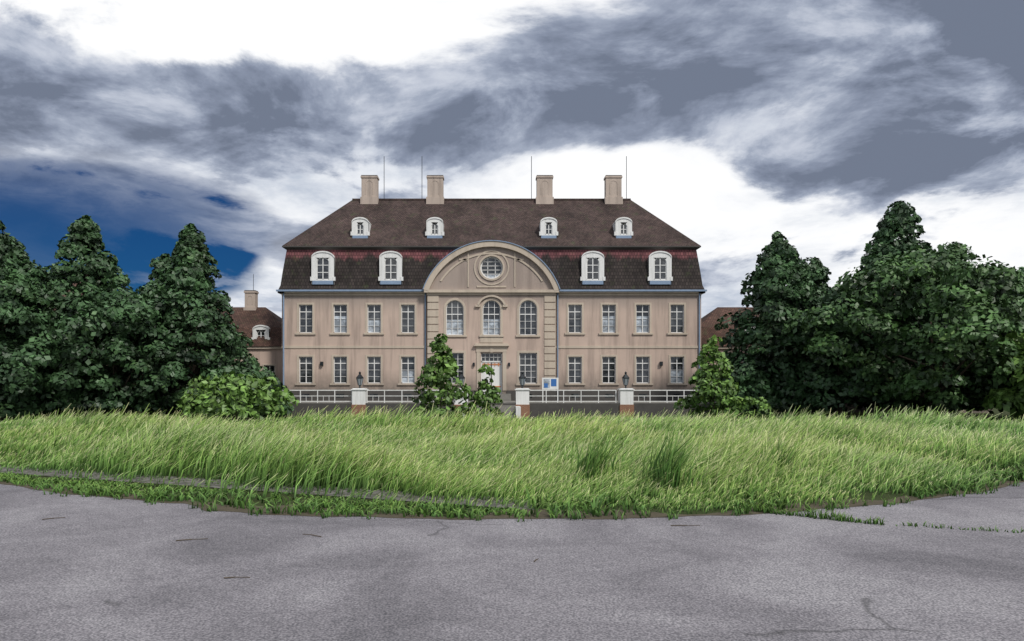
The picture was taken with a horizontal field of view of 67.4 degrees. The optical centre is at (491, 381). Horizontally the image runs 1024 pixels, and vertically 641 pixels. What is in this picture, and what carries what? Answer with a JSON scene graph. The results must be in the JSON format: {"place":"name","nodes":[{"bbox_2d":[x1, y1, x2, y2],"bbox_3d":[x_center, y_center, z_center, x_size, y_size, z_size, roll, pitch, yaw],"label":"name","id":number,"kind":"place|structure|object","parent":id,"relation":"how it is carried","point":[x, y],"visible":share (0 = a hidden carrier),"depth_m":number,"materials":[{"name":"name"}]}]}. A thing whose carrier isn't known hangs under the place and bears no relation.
{"place":"outdoors","nodes":[
{"label":"outdoors","id":0,"kind":"place"},
{"bbox_2d":[0,465,532,509],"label":"curb","id":1,"kind":"structure","parent":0,"point":[166,481],"depth_m":12.22,"materials":[{"name":"grey concrete"}]},
{"bbox_2d":[155,400,827,418],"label":"terrace","id":2,"kind":"structure","parent":0,"point":[538,409],"depth_m":60.50,"materials":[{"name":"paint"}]},
{"bbox_2d":[351,372,368,417],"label":"gate pillar","id":3,"kind":"structure","parent":2,"relation":"on","point":[359,397],"depth_m":60.43,"materials":[{"name":"paint"}]},
{"bbox_2d":[163,390,694,402],"bbox_3d":[0.000,1.183,60.800,52.060,1.035,0.060,0,0,0],"label":"terrace railing","id":4,"kind":"object","parent":2,"relation":"on","point":[384,401],"visible":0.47,"depth_m":60.77,"materials":[{"name":"metal"}]},
{"bbox_2d":[454,371,467,416],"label":"gate pillar","id":5,"kind":"structure","parent":2,"relation":"on","point":[461,377],"depth_m":60.43,"materials":[{"name":"paint"}]},
{"bbox_2d":[276,156,706,400],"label":"manor","id":6,"kind":"structure","parent":2,"relation":"on","point":[607,291],"depth_m":68.00,"materials":[{"name":"paint"}]},
{"bbox_2d":[515,371,529,417],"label":"gate pillar","id":7,"kind":"structure","parent":2,"relation":"on","point":[522,397],"depth_m":60.43,"materials":[{"name":"paint"}]},
{"bbox_2d":[542,378,557,400],"bbox_3d":[4.750,0.700,62.092,1.320,2.000,0.097,0,0,0],"label":"info board","id":8,"kind":"object","parent":2,"relation":"on","point":[549,383],"visible":0.86,"depth_m":62.05,"materials":[{"name":"paint"}]},
{"bbox_2d":[617,371,634,417],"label":"gate pillar","id":9,"kind":"structure","parent":2,"relation":"on","point":[625,397],"depth_m":60.43,"materials":[{"name":"paint"}]},
{"bbox_2d":[0,482,1023,640],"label":"road","id":10,"kind":"structure","parent":0,"point":[94,568],"depth_m":6.71,"materials":[{"name":"grey asphalt"}]},
{"bbox_2d":[42,517,699,578],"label":"twigs on road","id":11,"kind":"object","parent":10,"relation":"on","point":[321,536],"visible":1,"depth_m":8.37,"materials":[{"name":"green plant"}]},
{"bbox_2d":[0,478,1023,519],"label":"dirt verge","id":12,"kind":"object","parent":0,"point":[543,514],"depth_m":10.07,"materials":[{"name":"soil"}]},
{"bbox_2d":[0,401,1023,516],"bbox_3d":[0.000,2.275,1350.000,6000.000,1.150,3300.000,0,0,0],"label":"ground","id":13,"kind":"structure","parent":0,"point":[868,495],"depth_m":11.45,"materials":[{"name":"green plant"}]},
{"bbox_2d":[0,236,52,409],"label":"tree","id":14,"kind":"object","parent":13,"relation":"on","point":[17,242],"visible":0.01,"depth_m":62.78,"materials":[{"name":"green plant"}]},
{"bbox_2d":[0,220,93,420],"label":"tree","id":15,"kind":"object","parent":13,"relation":"on","point":[18,287],"visible":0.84,"depth_m":53.27,"materials":[{"name":"green plant"}]},
{"bbox_2d":[4,252,116,412],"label":"pavilion","id":16,"kind":"structure","parent":13,"relation":"on","point":[54,310],"depth_m":70.76,"materials":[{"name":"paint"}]},
{"bbox_2d":[0,215,142,417],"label":"tree","id":17,"kind":"object","parent":13,"relation":"on","point":[90,268],"visible":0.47,"depth_m":58.12,"materials":[{"name":"green plant"}]},
{"bbox_2d":[31,283,187,416],"bbox_3d":[-28.131,-2.073,56.485,10.848,10.176,11.218,0,0,14],"label":"tree","id":18,"kind":"object","parent":13,"relation":"on","point":[133,308],"visible":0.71,"depth_m":54.44,"materials":[{"name":"green plant"}]},
{"bbox_2d":[93,253,214,413],"bbox_3d":[-28.534,-3.946,64.940,11.286,13.906,10.163,0,0,-35],"label":"tree","id":19,"kind":"object","parent":13,"relation":"on","point":[161,262],"visible":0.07,"depth_m":64.16,"materials":[{"name":"green plant"}]},
{"bbox_2d":[112,223,262,417],"bbox_3d":[-23.439,-4.719,59.676,10.980,15.463,10.810,0,0,-25],"label":"tree","id":20,"kind":"object","parent":13,"relation":"on","point":[195,305],"visible":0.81,"depth_m":57.90,"materials":[{"name":"green plant"}]},
{"bbox_2d":[122,274,281,411],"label":"wing","id":21,"kind":"structure","parent":13,"relation":"on","point":[261,327],"depth_m":70.81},
{"bbox_2d":[176,371,299,422],"bbox_3d":[-15.356,1.154,46.747,7.040,3.696,6.935,0,0,0],"label":"bush","id":22,"kind":"object","parent":13,"relation":"on","point":[238,394],"visible":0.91,"depth_m":45.49,"materials":[{"name":"green plant"}]},
{"bbox_2d":[216,361,293,416],"bbox_3d":[-18.675,0.732,59.551,6.923,4.540,6.245,0,0,0],"label":"shrub","id":23,"kind":"object","parent":13,"relation":"on","point":[263,373],"visible":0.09,"depth_m":58.93,"materials":[{"name":"green plant"}]},
{"bbox_2d":[411,333,479,418],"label":"young tree","id":24,"kind":"object","parent":13,"relation":"on","point":[446,365],"visible":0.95,"depth_m":47.52,"materials":[{"name":"green plant"}]},
{"bbox_2d":[469,364,503,418],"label":"young tree","id":25,"kind":"object","parent":13,"relation":"on","point":[491,392],"visible":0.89,"depth_m":47.84,"materials":[{"name":"green plant"}]},
{"bbox_2d":[0,428,1023,532],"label":"verge weeds","id":26,"kind":"object","parent":13,"relation":"on","point":[107,488],"visible":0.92,"depth_m":11.03,"materials":[{"name":"green plant"}]},
{"bbox_2d":[673,334,748,417],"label":"young tree","id":27,"kind":"object","parent":13,"relation":"on","point":[706,384],"visible":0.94,"depth_m":47.52,"materials":[{"name":"green plant"}]},
{"bbox_2d":[718,395,773,420],"bbox_3d":[15.816,1.894,47.077,3.437,2.213,3.682,0,0,0],"label":"bush","id":28,"kind":"object","parent":13,"relation":"on","point":[762,405],"visible":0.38,"depth_m":46.28,"materials":[{"name":"green plant"}]},
{"bbox_2d":[716,366,790,418],"bbox_3d":[20.014,0.790,59.836,6.646,4.433,6.078,0,0,0],"label":"shrub","id":29,"kind":"object","parent":13,"relation":"on","point":[764,386],"visible":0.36,"depth_m":57.62,"materials":[{"name":"green plant"}]},
{"bbox_2d":[714,231,846,417],"bbox_3d":[22.155,-4.352,60.007,10.756,14.719,9.227,0,0,0],"label":"tree","id":30,"kind":"object","parent":13,"relation":"on","point":[782,285],"visible":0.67,"depth_m":57.78,"materials":[{"name":"green plant"}]},
{"bbox_2d":[764,257,852,413],"bbox_3d":[27.208,-3.756,64.290,10.851,13.525,11.915,0,0,0],"label":"tree","id":31,"kind":"object","parent":13,"relation":"on","point":[819,271],"visible":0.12,"depth_m":63.64,"materials":[{"name":"green plant"}]},
{"bbox_2d":[757,280,924,418],"bbox_3d":[26.504,-2.300,57.661,10.752,10.622,11.891,0,0,-19],"label":"tree","id":32,"kind":"object","parent":13,"relation":"on","point":[828,297],"visible":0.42,"depth_m":54.84,"materials":[{"name":"green plant"}]},
{"bbox_2d":[831,200,972,416],"bbox_3d":[31.145,-5.494,59.631,13.268,17.006,11.780,0,0,43],"label":"tree","id":33,"kind":"object","parent":13,"relation":"on","point":[899,221],"visible":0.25,"depth_m":58.38,"materials":[{"name":"green plant"}]},
{"bbox_2d":[781,241,1023,416],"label":"tree","id":34,"kind":"object","parent":13,"relation":"on","point":[987,289],"visible":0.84,"depth_m":50.61,"materials":[{"name":"green plant"}]},
{"bbox_2d":[862,288,991,412],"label":"pavilion","id":35,"kind":"structure","parent":13,"relation":"on","point":[885,411],"depth_m":69.00,"materials":[{"name":"paint"}]},
{"bbox_2d":[915,241,1018,415],"bbox_3d":[37.579,-4.248,62.396,12.284,14.509,12.056,0,0,0],"label":"tree","id":36,"kind":"object","parent":13,"relation":"on","point":[953,243],"visible":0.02,"depth_m":62.54,"materials":[{"name":"green plant"}]},
{"bbox_2d":[934,267,1023,398],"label":"tree","id":37,"kind":"object","parent":13,"relation":"on","point":[1020,268],"visible":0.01,"depth_m":55.90,"materials":[{"name":"green plant"}]},
{"bbox_2d":[980,330,1023,420],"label":"tree","id":38,"kind":"object","parent":13,"relation":"on","point":[1012,397],"visible":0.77,"depth_m":48.89,"materials":[{"name":"green plant"}]},
{"bbox_2d":[0,0,1023,317],"label":"sky","id":39,"kind":"structure","parent":0,"point":[248,123],"materials":[{"name":"grey"}]},
{"bbox_2d":[701,307,861,411],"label":"wing","id":40,"kind":"structure","parent":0,"point":[709,322],"depth_m":71.25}
]}

